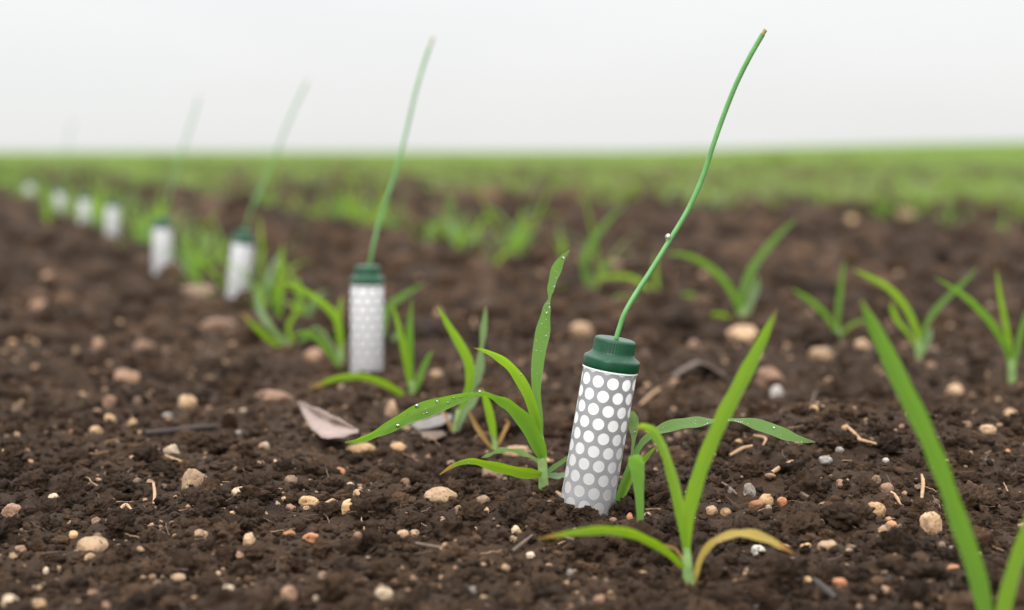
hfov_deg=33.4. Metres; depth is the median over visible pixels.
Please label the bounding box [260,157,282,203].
crop seedling
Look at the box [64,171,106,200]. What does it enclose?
crop seedling
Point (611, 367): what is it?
soil probe
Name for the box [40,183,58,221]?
crop seedling
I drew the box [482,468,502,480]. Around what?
pebble
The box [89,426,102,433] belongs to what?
pebble
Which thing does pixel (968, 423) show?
pebble
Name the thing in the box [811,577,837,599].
straw piece
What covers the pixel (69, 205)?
crop seedling
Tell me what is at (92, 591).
pebble
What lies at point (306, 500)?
pebble
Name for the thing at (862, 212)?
crop seedling
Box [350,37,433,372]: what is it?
soil probe
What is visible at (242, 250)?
soil probe
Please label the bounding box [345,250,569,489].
crop seedling
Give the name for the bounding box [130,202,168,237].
crop seedling
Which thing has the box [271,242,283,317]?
crop seedling
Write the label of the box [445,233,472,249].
crop seedling
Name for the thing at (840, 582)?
pebble
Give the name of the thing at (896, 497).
straw piece
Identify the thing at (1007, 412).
pebble
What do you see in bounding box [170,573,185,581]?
pebble
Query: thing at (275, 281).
crop seedling
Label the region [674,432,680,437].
pebble
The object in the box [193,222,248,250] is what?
crop seedling
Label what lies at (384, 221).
crop seedling
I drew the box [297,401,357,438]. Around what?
leaf scrap
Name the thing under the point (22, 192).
crop seedling
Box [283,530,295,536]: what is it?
pebble
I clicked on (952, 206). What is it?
crop seedling
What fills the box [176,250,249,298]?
crop seedling
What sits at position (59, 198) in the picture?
soil probe
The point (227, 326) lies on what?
pebble
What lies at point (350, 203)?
crop seedling
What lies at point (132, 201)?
crop seedling
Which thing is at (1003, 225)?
crop seedling
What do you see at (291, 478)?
pebble
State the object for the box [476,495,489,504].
pebble
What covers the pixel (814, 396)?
straw piece
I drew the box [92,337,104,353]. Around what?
pebble
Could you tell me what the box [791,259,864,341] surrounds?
crop seedling
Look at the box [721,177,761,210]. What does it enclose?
crop seedling
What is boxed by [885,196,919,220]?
crop seedling
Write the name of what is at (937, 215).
crop seedling
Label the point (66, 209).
crop seedling
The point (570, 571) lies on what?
pebble
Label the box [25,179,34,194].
soil probe
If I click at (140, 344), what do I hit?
pebble
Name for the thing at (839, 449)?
pebble
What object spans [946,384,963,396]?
pebble
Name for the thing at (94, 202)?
crop seedling
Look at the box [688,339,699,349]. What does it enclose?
pebble
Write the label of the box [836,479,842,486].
pebble
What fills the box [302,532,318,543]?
pebble
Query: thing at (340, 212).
crop seedling
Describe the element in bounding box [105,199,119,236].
soil probe
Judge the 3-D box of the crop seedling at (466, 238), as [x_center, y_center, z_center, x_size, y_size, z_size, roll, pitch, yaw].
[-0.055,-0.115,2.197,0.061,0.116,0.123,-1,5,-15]
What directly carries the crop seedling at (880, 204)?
on the ground
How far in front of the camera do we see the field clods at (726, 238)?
2.03 m
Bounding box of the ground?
[0,141,1023,609]
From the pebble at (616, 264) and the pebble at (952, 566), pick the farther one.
the pebble at (616, 264)
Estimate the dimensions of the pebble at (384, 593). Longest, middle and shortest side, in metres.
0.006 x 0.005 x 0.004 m
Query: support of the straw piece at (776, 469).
on the ground
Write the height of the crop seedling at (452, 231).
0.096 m
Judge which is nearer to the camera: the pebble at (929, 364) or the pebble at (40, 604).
the pebble at (40, 604)
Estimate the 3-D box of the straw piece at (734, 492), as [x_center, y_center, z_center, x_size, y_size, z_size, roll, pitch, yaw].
[0.083,0.070,0.654,0.005,0.002,0.016,0,5,0]
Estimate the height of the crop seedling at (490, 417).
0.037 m
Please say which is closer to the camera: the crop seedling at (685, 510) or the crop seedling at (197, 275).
the crop seedling at (685, 510)
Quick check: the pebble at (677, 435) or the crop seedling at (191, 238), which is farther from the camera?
the crop seedling at (191, 238)
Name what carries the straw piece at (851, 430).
on the ground
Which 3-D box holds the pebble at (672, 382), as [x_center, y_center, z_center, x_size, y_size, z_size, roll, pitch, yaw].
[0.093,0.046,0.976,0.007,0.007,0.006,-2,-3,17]
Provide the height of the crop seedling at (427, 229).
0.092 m
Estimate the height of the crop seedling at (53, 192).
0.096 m
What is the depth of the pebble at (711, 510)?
0.63 m
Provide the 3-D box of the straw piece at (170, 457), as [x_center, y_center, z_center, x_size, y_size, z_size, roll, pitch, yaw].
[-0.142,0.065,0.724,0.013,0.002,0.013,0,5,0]
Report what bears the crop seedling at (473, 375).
on the ground
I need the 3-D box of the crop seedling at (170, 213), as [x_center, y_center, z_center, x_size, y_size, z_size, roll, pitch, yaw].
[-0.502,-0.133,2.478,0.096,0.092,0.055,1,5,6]
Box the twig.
[143,424,217,435]
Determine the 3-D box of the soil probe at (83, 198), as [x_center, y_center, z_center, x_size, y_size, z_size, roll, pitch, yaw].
[-0.679,-0.138,2.714,0.021,0.080,0.021,1,5,0]
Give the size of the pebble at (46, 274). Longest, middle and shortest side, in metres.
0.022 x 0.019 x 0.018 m
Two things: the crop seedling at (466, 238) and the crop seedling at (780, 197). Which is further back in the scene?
the crop seedling at (780, 197)
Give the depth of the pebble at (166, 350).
1.16 m
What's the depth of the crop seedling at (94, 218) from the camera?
2.56 m
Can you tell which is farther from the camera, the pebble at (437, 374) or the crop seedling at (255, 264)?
the crop seedling at (255, 264)
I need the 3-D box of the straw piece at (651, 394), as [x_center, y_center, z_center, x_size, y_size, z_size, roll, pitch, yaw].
[0.077,0.049,0.942,0.003,0.003,0.069,2,5,16]
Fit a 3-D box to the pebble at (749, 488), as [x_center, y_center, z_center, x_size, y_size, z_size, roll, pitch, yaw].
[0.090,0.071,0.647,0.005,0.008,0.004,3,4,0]
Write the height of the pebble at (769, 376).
0.016 m
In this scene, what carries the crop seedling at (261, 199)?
on the ground
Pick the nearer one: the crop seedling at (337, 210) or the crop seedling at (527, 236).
the crop seedling at (527, 236)
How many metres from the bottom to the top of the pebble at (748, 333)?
0.016 m
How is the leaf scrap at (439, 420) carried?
on the ground
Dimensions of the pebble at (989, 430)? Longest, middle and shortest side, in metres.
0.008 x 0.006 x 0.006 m
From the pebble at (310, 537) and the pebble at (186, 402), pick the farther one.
the pebble at (186, 402)
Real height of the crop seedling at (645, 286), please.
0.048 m
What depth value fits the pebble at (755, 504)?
0.64 m
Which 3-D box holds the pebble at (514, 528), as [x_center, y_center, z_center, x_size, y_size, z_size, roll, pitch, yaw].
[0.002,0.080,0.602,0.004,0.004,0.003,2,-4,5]
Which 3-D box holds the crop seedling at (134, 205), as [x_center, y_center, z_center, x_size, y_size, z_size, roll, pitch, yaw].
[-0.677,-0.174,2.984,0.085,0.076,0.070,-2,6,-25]
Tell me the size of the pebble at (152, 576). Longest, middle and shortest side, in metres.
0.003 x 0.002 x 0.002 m
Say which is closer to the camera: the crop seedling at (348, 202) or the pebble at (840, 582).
the pebble at (840, 582)
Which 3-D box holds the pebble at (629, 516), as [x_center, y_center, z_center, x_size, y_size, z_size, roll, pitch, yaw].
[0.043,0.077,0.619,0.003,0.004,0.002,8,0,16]
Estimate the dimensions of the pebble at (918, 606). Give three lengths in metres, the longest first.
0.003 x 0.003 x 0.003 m
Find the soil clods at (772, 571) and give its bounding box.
[0,317,1023,609]
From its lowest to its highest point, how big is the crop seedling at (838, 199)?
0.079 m
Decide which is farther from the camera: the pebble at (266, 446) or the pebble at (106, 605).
the pebble at (266, 446)
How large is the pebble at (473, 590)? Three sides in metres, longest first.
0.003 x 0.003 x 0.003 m
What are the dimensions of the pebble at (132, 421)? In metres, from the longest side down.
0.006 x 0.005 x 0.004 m
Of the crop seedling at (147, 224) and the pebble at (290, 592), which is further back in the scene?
the crop seedling at (147, 224)
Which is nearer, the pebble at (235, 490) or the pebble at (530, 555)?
the pebble at (530, 555)
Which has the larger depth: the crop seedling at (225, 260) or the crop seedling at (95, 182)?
the crop seedling at (95, 182)
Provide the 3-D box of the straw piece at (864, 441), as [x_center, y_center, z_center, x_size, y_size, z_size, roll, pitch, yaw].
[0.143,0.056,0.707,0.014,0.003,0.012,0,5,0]
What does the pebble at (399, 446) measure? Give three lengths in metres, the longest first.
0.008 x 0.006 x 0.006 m
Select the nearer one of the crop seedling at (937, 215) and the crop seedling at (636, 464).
the crop seedling at (636, 464)
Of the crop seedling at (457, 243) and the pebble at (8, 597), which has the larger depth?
the crop seedling at (457, 243)
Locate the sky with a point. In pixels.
(129, 75)
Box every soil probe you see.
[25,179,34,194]
[55,121,72,215]
[78,193,90,223]
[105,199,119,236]
[152,96,199,274]
[226,80,307,298]
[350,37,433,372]
[561,29,766,515]
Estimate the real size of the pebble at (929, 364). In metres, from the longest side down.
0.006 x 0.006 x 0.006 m
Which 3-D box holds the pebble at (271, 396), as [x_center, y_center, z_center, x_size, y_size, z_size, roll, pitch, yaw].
[-0.127,0.050,0.917,0.017,0.009,0.019,-3,6,-33]
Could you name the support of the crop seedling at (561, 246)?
on the ground
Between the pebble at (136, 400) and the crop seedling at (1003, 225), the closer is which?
the pebble at (136, 400)
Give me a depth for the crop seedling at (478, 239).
2.30 m
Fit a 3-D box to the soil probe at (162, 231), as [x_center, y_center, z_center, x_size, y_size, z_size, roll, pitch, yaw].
[-0.357,-0.117,1.810,0.048,0.210,0.022,2,5,0]
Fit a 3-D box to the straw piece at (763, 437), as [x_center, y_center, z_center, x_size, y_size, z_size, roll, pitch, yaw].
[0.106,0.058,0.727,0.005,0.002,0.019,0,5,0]
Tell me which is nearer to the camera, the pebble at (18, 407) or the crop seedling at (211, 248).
the pebble at (18, 407)
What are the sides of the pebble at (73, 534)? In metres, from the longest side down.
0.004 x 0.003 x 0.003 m
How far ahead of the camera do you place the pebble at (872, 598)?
0.52 m
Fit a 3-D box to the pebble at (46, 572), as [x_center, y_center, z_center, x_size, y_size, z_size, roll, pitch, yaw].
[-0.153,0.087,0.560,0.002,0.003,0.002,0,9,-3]
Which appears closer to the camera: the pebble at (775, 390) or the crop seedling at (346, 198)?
the pebble at (775, 390)
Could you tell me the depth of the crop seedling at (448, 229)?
2.33 m
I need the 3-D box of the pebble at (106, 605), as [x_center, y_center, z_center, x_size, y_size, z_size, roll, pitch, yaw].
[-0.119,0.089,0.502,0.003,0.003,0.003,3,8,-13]
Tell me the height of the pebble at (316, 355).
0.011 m
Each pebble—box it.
[1,503,20,517]
[1,594,17,606]
[12,403,22,413]
[29,299,46,310]
[32,599,46,609]
[41,272,54,277]
[43,567,49,575]
[48,493,58,497]
[69,530,77,538]
[76,536,108,552]
[87,589,97,593]
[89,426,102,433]
[91,517,99,523]
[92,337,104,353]
[102,395,115,407]
[102,602,110,608]
[104,414,114,420]
[114,369,139,382]
[128,419,136,423]
[132,396,142,406]
[134,340,154,351]
[149,574,156,579]
[163,347,169,353]
[163,412,172,419]
[163,444,179,453]
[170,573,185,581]
[178,395,196,410]
[181,284,215,295]
[181,468,206,488]
[194,529,208,539]
[198,318,236,333]
[231,486,241,495]
[243,532,255,547]
[257,390,294,403]
[262,442,269,450]
[281,586,297,601]
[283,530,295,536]
[284,475,297,483]
[299,496,318,505]
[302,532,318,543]
[303,348,324,363]
[318,571,325,578]
[337,467,344,474]
[341,499,352,514]
[345,443,375,454]
[353,489,359,495]
[354,531,361,537]
[375,587,392,599]
[385,400,397,417]
[390,442,406,451]
[397,530,408,537]
[400,478,409,484]
[410,529,419,537]
[424,487,457,504]
[430,369,442,380]
[469,586,476,595]
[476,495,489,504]
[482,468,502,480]
[503,445,531,456]
[511,525,519,533]
[526,552,534,559]
[567,569,573,575]
[570,322,592,337]
[610,260,621,270]
[626,513,632,518]
[669,379,677,386]
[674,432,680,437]
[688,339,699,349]
[698,271,710,276]
[706,505,717,515]
[720,508,730,515]
[727,325,758,342]
[743,483,755,497]
[748,500,763,508]
[751,545,765,554]
[756,367,784,388]
[758,494,773,507]
[770,385,783,396]
[777,497,787,506]
[803,576,811,582]
[808,347,834,362]
[810,405,818,412]
[817,540,837,548]
[819,456,832,464]
[832,578,846,587]
[835,447,843,452]
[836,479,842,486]
[846,216,857,224]
[855,339,870,349]
[868,502,885,517]
[870,595,875,601]
[872,475,880,484]
[880,483,893,492]
[886,520,896,526]
[896,210,917,220]
[914,602,922,609]
[919,511,941,535]
[926,362,935,369]
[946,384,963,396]
[947,564,958,568]
[963,421,971,427]
[980,424,996,435]
[1004,409,1016,416]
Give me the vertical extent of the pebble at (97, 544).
0.008 m
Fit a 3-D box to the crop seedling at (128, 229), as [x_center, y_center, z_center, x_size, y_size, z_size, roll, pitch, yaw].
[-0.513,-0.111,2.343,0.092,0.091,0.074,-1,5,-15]
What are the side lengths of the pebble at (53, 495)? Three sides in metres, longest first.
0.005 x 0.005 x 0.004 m
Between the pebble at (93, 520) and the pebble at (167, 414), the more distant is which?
the pebble at (167, 414)
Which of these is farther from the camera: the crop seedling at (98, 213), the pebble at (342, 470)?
the crop seedling at (98, 213)
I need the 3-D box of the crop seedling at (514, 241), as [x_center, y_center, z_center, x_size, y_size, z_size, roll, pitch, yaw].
[-0.005,-0.109,2.005,0.142,0.134,0.071,0,5,2]
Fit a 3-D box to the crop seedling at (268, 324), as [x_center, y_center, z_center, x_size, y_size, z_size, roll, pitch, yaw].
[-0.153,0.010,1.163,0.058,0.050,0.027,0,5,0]
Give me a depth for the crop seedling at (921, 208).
3.27 m
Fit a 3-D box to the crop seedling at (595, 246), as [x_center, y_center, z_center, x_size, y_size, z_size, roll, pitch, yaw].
[0.097,-0.074,1.752,0.123,0.121,0.061,-2,6,-23]
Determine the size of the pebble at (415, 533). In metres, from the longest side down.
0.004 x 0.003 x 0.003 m
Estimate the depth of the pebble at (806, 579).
0.54 m
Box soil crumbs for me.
[0,297,1023,609]
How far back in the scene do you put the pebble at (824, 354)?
1.10 m
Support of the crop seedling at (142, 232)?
on the ground
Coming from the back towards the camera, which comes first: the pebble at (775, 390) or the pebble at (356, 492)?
the pebble at (775, 390)
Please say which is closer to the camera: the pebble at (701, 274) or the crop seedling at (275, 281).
the crop seedling at (275, 281)
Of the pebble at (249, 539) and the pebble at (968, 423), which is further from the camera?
the pebble at (968, 423)
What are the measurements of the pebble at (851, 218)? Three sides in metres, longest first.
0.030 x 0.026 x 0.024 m
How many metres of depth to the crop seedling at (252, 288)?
1.44 m
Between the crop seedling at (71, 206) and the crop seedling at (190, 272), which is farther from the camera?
the crop seedling at (71, 206)
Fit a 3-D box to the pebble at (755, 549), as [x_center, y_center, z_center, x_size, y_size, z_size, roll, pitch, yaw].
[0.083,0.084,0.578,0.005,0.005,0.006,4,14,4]
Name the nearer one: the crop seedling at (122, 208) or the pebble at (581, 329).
the pebble at (581, 329)
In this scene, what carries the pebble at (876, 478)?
on the ground
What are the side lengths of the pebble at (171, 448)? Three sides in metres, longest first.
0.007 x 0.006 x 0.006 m
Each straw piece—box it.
[120,503,132,510]
[152,482,156,504]
[164,454,181,461]
[415,541,440,548]
[510,534,533,552]
[639,384,666,405]
[721,482,737,495]
[729,445,752,456]
[753,434,766,445]
[770,460,792,473]
[787,491,809,497]
[809,391,821,409]
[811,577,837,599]
[845,424,860,437]
[857,438,876,444]
[890,491,901,506]
[920,474,924,497]
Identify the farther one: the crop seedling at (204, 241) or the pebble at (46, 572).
the crop seedling at (204, 241)
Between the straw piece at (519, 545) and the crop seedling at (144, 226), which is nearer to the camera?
the straw piece at (519, 545)
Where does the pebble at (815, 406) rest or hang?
on the ground
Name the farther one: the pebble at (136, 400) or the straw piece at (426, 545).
the pebble at (136, 400)
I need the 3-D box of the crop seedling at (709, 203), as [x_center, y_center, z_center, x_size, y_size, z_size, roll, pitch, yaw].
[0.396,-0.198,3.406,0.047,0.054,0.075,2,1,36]
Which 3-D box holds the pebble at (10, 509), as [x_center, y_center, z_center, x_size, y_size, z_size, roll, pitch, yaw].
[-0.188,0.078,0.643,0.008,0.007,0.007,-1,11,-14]
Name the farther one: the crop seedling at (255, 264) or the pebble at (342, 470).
the crop seedling at (255, 264)
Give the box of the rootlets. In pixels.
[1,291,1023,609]
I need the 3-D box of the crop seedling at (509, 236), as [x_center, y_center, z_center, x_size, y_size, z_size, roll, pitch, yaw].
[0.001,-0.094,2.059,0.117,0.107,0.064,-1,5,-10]
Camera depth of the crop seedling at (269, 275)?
1.55 m
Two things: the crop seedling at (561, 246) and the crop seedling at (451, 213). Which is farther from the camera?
the crop seedling at (451, 213)
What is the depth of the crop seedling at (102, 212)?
2.75 m
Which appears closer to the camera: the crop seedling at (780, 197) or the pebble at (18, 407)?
the pebble at (18, 407)
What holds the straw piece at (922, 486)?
on the ground
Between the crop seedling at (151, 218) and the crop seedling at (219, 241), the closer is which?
the crop seedling at (219, 241)
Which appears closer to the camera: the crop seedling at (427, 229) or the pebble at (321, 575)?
the pebble at (321, 575)
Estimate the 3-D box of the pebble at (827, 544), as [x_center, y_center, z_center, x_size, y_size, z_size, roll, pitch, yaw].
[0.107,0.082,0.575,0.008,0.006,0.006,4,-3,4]
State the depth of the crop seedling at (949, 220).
2.64 m
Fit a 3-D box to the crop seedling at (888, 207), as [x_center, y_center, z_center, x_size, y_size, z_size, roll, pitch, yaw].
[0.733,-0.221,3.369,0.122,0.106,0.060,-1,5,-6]
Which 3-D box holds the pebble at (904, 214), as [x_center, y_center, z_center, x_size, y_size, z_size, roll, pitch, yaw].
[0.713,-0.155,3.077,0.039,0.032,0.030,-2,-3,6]
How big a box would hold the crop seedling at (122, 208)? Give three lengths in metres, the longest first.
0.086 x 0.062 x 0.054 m
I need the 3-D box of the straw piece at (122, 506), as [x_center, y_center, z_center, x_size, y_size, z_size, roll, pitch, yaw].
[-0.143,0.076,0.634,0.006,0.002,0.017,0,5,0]
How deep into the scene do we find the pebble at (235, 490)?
0.65 m
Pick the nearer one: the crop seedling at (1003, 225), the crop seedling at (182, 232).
the crop seedling at (182, 232)
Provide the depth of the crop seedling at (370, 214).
2.66 m
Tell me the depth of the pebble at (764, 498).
0.64 m
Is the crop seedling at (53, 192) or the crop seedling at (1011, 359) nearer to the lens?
the crop seedling at (1011, 359)
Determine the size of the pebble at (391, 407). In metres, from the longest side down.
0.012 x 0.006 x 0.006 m
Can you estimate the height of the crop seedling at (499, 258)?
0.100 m
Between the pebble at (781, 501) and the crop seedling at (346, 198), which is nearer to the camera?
the pebble at (781, 501)
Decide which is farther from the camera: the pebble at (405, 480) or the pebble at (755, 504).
the pebble at (405, 480)
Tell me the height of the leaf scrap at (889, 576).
0.004 m
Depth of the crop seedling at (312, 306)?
1.37 m
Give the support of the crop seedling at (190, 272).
on the ground
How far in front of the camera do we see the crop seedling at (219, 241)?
1.93 m
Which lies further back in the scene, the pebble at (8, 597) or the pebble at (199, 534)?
the pebble at (199, 534)
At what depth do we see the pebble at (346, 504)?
0.62 m
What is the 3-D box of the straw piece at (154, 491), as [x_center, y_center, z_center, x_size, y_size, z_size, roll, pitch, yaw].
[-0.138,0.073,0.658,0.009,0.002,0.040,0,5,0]
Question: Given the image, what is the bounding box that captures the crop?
[0,143,1023,209]
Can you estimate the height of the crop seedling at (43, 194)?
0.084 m
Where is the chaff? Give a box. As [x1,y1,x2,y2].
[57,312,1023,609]
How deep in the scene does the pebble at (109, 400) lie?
0.91 m
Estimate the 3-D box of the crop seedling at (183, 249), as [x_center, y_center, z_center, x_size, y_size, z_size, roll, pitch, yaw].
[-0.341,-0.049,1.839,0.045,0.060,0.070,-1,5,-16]
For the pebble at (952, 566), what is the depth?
0.54 m
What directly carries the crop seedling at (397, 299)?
on the ground
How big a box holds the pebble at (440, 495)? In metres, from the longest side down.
0.013 x 0.013 x 0.008 m
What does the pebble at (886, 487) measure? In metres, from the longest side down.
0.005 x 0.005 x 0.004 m
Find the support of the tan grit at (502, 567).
on the ground
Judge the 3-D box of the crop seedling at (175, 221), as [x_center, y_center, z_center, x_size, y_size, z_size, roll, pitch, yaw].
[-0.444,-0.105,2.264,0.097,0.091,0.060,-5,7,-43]
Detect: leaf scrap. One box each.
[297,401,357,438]
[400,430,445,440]
[410,414,452,429]
[671,360,730,381]
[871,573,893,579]
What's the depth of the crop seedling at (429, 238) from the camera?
2.26 m
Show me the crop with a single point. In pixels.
(651, 160)
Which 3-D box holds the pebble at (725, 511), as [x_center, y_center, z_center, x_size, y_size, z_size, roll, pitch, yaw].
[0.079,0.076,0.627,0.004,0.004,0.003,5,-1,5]
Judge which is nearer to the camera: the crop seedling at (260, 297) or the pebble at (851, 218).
the crop seedling at (260, 297)
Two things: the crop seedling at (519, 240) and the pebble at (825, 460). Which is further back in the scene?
the crop seedling at (519, 240)
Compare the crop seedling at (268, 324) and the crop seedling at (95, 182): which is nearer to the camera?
the crop seedling at (268, 324)
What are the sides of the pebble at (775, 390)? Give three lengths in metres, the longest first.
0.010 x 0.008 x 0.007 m
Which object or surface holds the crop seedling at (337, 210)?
on the ground
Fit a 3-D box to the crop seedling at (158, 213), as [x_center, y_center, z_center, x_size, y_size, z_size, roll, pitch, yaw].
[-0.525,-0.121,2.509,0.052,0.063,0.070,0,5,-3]
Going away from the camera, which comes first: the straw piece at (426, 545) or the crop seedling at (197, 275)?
the straw piece at (426, 545)
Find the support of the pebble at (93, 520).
on the ground
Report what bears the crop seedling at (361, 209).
on the ground
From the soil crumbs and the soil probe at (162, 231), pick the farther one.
the soil probe at (162, 231)
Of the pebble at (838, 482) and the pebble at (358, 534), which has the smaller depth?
the pebble at (358, 534)
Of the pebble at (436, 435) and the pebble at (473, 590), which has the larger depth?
the pebble at (436, 435)
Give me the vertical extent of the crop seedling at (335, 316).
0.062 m
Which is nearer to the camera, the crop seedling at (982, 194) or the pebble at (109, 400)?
the pebble at (109, 400)
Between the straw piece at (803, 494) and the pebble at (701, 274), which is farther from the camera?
the pebble at (701, 274)
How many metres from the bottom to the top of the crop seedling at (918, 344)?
0.068 m
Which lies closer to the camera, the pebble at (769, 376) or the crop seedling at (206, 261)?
the pebble at (769, 376)
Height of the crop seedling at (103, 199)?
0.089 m
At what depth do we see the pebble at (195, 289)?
1.59 m
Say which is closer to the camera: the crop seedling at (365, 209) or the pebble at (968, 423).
the pebble at (968, 423)
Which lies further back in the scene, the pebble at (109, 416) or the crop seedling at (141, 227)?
the crop seedling at (141, 227)
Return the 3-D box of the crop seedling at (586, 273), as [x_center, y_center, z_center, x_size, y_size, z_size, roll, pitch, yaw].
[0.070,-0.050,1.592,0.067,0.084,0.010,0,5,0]
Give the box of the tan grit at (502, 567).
[0,257,1022,602]
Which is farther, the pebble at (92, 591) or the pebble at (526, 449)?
the pebble at (526, 449)
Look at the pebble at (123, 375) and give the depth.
1.03 m
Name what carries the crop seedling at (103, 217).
on the ground
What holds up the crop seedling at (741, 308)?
on the ground
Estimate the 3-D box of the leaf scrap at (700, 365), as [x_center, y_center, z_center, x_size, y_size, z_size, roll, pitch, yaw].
[0.112,0.039,1.037,0.040,0.014,0.044,0,5,0]
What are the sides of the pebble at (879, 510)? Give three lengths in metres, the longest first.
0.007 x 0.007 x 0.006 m
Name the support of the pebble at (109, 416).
on the ground
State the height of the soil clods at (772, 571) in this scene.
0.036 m
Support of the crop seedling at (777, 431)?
on the ground
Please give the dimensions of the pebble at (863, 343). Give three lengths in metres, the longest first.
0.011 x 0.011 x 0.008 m
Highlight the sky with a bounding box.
[0,0,1023,150]
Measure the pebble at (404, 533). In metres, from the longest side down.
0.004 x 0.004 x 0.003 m
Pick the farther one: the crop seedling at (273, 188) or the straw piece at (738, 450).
the crop seedling at (273, 188)
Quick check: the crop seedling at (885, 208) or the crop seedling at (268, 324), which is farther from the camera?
the crop seedling at (885, 208)
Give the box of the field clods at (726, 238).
[0,155,1023,347]
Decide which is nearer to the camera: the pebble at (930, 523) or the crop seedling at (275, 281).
the pebble at (930, 523)
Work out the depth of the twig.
0.80 m
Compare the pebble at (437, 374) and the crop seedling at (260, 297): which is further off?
the crop seedling at (260, 297)
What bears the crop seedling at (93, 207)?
on the ground
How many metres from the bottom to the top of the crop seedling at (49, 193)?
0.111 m
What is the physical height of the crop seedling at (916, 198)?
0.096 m
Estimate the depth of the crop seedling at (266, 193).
3.57 m
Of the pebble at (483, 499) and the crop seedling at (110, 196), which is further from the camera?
the crop seedling at (110, 196)
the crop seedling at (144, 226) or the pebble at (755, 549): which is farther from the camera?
the crop seedling at (144, 226)
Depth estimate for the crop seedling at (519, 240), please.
1.97 m
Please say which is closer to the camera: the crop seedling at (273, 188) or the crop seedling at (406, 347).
the crop seedling at (406, 347)
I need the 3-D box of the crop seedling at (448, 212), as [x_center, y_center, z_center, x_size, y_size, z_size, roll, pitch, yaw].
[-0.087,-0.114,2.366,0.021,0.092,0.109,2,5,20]
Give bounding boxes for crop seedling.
[7,180,36,196]
[29,179,53,202]
[33,167,80,204]
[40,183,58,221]
[47,172,73,203]
[51,188,78,216]
[52,185,74,210]
[61,169,138,213]
[61,173,77,213]
[62,170,127,210]
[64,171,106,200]
[65,179,126,227]
[66,184,104,223]
[74,178,133,211]
[75,160,108,205]
[84,188,138,224]
[88,193,130,226]
[96,192,137,219]
[97,177,122,208]
[102,169,146,220]
[110,195,170,236]
[115,188,180,241]
[116,195,175,243]
[118,200,152,241]
[120,187,150,216]
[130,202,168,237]
[134,187,195,219]
[136,192,195,238]
[138,205,164,224]
[145,207,195,245]
[147,187,161,223]
[150,207,220,278]
[169,227,220,283]
[172,235,215,269]
[174,218,222,259]
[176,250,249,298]
[180,219,202,259]
[182,214,273,288]
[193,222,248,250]
[194,231,223,259]
[197,242,231,266]
[201,225,222,255]
[207,214,315,299]
[210,238,298,309]
[216,245,266,276]
[228,222,306,288]
[242,281,324,345]
[243,284,283,306]
[247,184,288,204]
[255,175,273,203]
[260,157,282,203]
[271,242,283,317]
[276,282,343,367]
[282,262,331,315]
[311,299,431,395]
[312,169,386,219]
[319,173,391,219]
[326,178,357,216]
[326,189,344,217]
[337,181,383,218]
[338,190,345,217]
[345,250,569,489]
[347,199,390,225]
[355,163,387,223]
[368,182,407,224]
[384,282,424,344]
[388,207,441,244]
[389,186,460,237]
[418,195,472,234]
[421,196,505,248]
[422,208,459,239]
[436,191,466,238]
[437,303,486,431]
[439,170,502,243]
[443,197,539,263]
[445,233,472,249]
[450,157,564,253]
[467,387,509,449]
[468,188,548,250]
[469,215,483,241]
[482,167,559,252]
[500,205,540,255]
[538,309,793,584]
[547,220,564,255]
[553,175,643,280]
[558,206,622,290]
[592,252,715,300]
[614,410,814,504]
[628,454,643,521]
[666,218,795,318]
[707,193,724,210]
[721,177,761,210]
[762,174,804,207]
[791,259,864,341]
[806,179,854,204]
[843,196,879,217]
[850,267,977,359]
[859,169,910,211]
[860,299,1023,609]
[869,192,899,217]
[871,186,895,217]
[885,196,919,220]
[899,174,935,211]
[905,183,932,211]
[922,201,946,219]
[934,265,1023,383]
[938,188,958,218]
[942,203,967,226]
[970,168,997,205]
[998,194,1021,228]
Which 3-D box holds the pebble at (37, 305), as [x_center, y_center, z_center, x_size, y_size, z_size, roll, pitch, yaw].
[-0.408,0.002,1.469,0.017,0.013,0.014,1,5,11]
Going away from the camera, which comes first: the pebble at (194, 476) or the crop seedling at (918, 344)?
the pebble at (194, 476)
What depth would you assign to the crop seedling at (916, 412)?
0.47 m
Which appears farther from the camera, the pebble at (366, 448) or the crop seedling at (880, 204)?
the crop seedling at (880, 204)
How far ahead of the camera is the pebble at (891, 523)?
0.61 m

